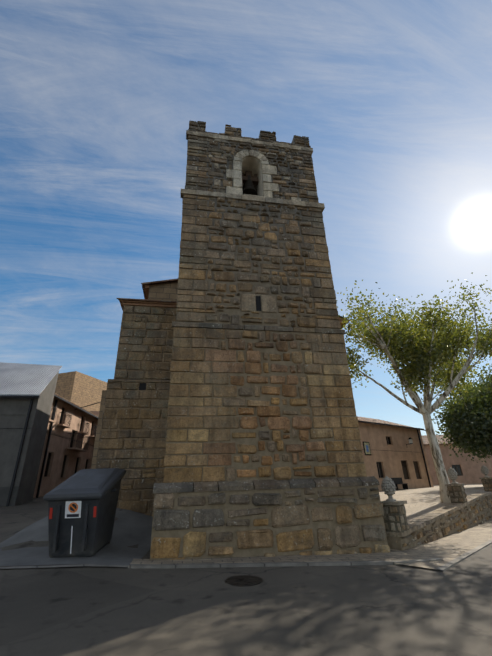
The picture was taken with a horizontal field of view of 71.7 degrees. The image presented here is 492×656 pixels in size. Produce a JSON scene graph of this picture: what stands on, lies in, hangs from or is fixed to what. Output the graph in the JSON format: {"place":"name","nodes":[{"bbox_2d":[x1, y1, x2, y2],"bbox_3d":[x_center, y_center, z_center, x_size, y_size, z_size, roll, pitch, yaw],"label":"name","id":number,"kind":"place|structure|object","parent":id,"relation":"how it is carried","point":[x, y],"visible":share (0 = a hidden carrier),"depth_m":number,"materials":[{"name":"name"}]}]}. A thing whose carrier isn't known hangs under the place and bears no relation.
{"place":"outdoors","nodes":[
{"label":"outdoors","id":0,"kind":"place"},
{"bbox_2d":[0,371,58,506],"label":"corner building walls","id":1,"kind":"structure","parent":0,"point":[24,421],"depth_m":18.12,"materials":[{"name":"grey paint"}]},
{"bbox_2d":[0,362,61,395],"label":"roof","id":2,"kind":"structure","parent":1,"relation":"on","point":[25,379],"depth_m":20.05,"materials":[{"name":"grey metal"}]},
{"bbox_2d":[0,508,152,565],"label":"concrete pavement","id":3,"kind":"structure","parent":0,"point":[131,528],"depth_m":8.29,"materials":[{"name":"grey concrete"}]},
{"bbox_2d":[43,468,125,557],"bbox_3d":[-3.793,4.293,8.085,1.360,1.675,1.655,-1,-18,-2],"label":"street bin","id":4,"kind":"object","parent":3,"relation":"on","point":[82,505],"visible":1,"depth_m":7.44,"materials":[{"name":"plastic"}]},
{"bbox_2d":[0,496,491,655],"bbox_3d":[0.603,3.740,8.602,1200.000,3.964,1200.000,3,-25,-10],"label":"ground","id":5,"kind":"structure","parent":0,"point":[378,610],"depth_m":4.51,"materials":[{"name":"grey asphalt"}]},
{"bbox_2d":[0,564,127,568],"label":"curb","id":6,"kind":"structure","parent":5,"relation":"on","point":[13,567],"depth_m":6.69,"materials":[{"name":"concrete"}]},
{"bbox_2d":[33,392,97,497],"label":"ochre house","id":7,"kind":"structure","parent":5,"relation":"on","point":[67,458],"depth_m":24.41,"materials":[{"name":"brown paint"}]},
{"bbox_2d":[36,394,97,497],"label":"trim","id":8,"kind":"structure","parent":7,"relation":"attached to","point":[45,455],"depth_m":22.06,"materials":[{"name":"black metal"}]},
{"bbox_2d":[54,393,98,416],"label":"roof","id":9,"kind":"structure","parent":7,"relation":"on","point":[74,404],"depth_m":24.84,"materials":[{"name":"tile"}]},
{"bbox_2d":[55,371,106,410],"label":"building","id":10,"kind":"structure","parent":5,"relation":"on","point":[79,389],"depth_m":45.09,"materials":[{"name":"stone"}]},
{"bbox_2d":[89,411,98,415],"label":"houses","id":11,"kind":"structure","parent":5,"relation":"on","point":[96,413],"depth_m":31.27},
{"bbox_2d":[91,390,105,468],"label":"wall","id":12,"kind":"structure","parent":5,"relation":"on","point":[95,451],"depth_m":14.05,"materials":[{"name":"stone"}]},
{"bbox_2d":[95,299,176,515],"bbox_3d":[-4.301,3.889,14.758,2.317,8.129,6.210,3,-25,-10],"label":"annex","id":13,"kind":"object","parent":5,"relation":"on","point":[142,386],"visible":0.29,"depth_m":12.27,"materials":[{"name":"stone"}]},
{"bbox_2d":[96,306,175,516],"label":"annex stones","id":14,"kind":"object","parent":13,"relation":"attached to","point":[108,440],"visible":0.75,"depth_m":11.96,"materials":[{"name":"brown stone"}]},
{"bbox_2d":[117,298,176,301],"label":"annex roof","id":15,"kind":"structure","parent":13,"relation":"on","point":[145,300],"depth_m":13.57,"materials":[{"name":"brown stone"}]},
{"bbox_2d":[225,575,261,585],"bbox_3d":[-0.077,4.361,5.840,0.720,0.064,0.720,3,-25,-10],"label":"manhole","id":16,"kind":"object","parent":5,"relation":"on","point":[244,580],"visible":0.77,"depth_m":5.81,"materials":[{"name":"metal"}]},
{"bbox_2d":[145,281,344,324],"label":"nave walls","id":17,"kind":"structure","parent":5,"relation":"on","point":[165,291],"depth_m":16.23,"materials":[{"name":"brown stone"}]},
{"bbox_2d":[141,278,349,327],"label":"roof","id":18,"kind":"structure","parent":17,"relation":"on","point":[158,282],"depth_m":16.38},
{"bbox_2d":[150,122,387,559],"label":"tower","id":19,"kind":"structure","parent":5,"relation":"on","point":[253,165],"depth_m":9.42,"materials":[{"name":"stone"}]},
{"bbox_2d":[242,171,258,194],"bbox_3d":[0.116,-5.803,13.760,1.413,1.270,0.599,-7,-25,10],"label":"bell","id":20,"kind":"object","parent":19,"relation":"attached to","point":[248,180],"visible":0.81,"depth_m":13.70,"materials":[{"name":"brown metal"}]},
{"bbox_2d":[256,296,260,310],"bbox_3d":[0.391,-0.774,10.702,0.155,0.530,0.002,3,-25,-10],"label":"window","id":21,"kind":"structure","parent":19,"relation":"in","point":[258,303],"depth_m":10.70,"materials":[{"name":"black glass"}]},
{"bbox_2d":[150,121,389,559],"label":"tower stones","id":22,"kind":"object","parent":19,"relation":"attached to","point":[176,480],"visible":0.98,"depth_m":9.65,"materials":[{"name":"brown stone"}]},
{"bbox_2d":[130,549,434,563],"bbox_3d":[0.859,5.055,7.488,6.550,0.204,1.593,3,-25,-10],"label":"paver strip","id":23,"kind":"object","parent":5,"relation":"on","point":[392,555],"depth_m":7.44,"materials":[{"name":"grey concrete"}]},
{"bbox_2d":[129,558,441,565],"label":"kerb","id":24,"kind":"structure","parent":5,"relation":"on","point":[283,562],"depth_m":6.97,"materials":[{"name":"concrete"}]},
{"bbox_2d":[128,559,442,567],"bbox_3d":[0.962,4.803,6.896,6.567,0.265,0.204,1,-25,-6],"label":"kerb face","id":25,"kind":"object","parent":24,"relation":"on","point":[270,565],"visible":0.56,"depth_m":6.87},
{"bbox_2d":[386,491,491,550],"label":"wall stones","id":26,"kind":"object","parent":5,"relation":"on","point":[392,544],"visible":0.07,"depth_m":10.78,"materials":[{"name":"grey stone"}]},
{"bbox_2d":[431,364,491,461],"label":"square tree leaves","id":27,"kind":"object","parent":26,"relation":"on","point":[460,419],"depth_m":25.10,"materials":[{"name":"green plant"}]},
{"bbox_2d":[438,372,491,462],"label":"square tree leaves","id":28,"kind":"object","parent":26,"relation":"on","point":[483,383],"depth_m":32.00,"materials":[{"name":"green plant"}]},
{"bbox_2d":[436,539,491,569],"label":"curb","id":29,"kind":"structure","parent":5,"relation":"on","point":[451,562],"depth_m":7.64,"materials":[{"name":"concrete"}]},
{"bbox_2d":[443,542,491,571],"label":"kerb face","id":30,"kind":"object","parent":29,"relation":"attached to","point":[466,557],"visible":0.61,"depth_m":7.55},
{"bbox_2d":[0,0,491,435],"label":"sky","id":31,"kind":"structure","parent":0,"point":[392,99],"materials":[{"name":"blue"}]},
{"bbox_2d":[358,420,430,489],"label":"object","id":32,"kind":"object","parent":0,"point":[367,451],"visible":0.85,"depth_m":27.35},
{"bbox_2d":[358,423,433,490],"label":"square house","id":33,"kind":"structure","parent":0,"point":[380,465],"depth_m":28.73,"materials":[{"name":"brown paint"}]},
{"bbox_2d":[357,416,425,430],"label":"roof","id":34,"kind":"structure","parent":33,"relation":"on","point":[373,420],"depth_m":31.69,"materials":[{"name":"brown tile"}]},
{"bbox_2d":[379,483,483,521],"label":"plaza ground","id":35,"kind":"structure","parent":0,"point":[421,501],"depth_m":16.58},
{"bbox_2d":[336,272,491,502],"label":"plane tree","id":36,"kind":"object","parent":35,"relation":"on","point":[444,343],"depth_m":15.68,"materials":[{"name":"green plant"}]},
{"bbox_2d":[424,444,491,484],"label":"building","id":37,"kind":"structure","parent":35,"relation":"on","point":[468,471],"depth_m":39.60,"materials":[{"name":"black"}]},
{"bbox_2d":[422,435,452,444],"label":"wall","id":38,"kind":"structure","parent":37,"relation":"on","point":[425,439],"depth_m":42.57,"materials":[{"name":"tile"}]},
{"bbox_2d":[381,477,491,532],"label":"square pillars","id":39,"kind":"structure","parent":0,"point":[395,518],"depth_m":8.84,"materials":[{"name":"grey stone"}]},
{"bbox_2d":[381,465,488,501],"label":"pinecone finials","id":40,"kind":"object","parent":39,"relation":"on","point":[388,485],"visible":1,"depth_m":9.20,"materials":[{"name":"stone"}]},
{"bbox_2d":[394,518,491,568],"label":"sidewalk","id":41,"kind":"structure","parent":0,"point":[448,548],"depth_m":9.05,"materials":[{"name":"beige concrete"}]}
]}

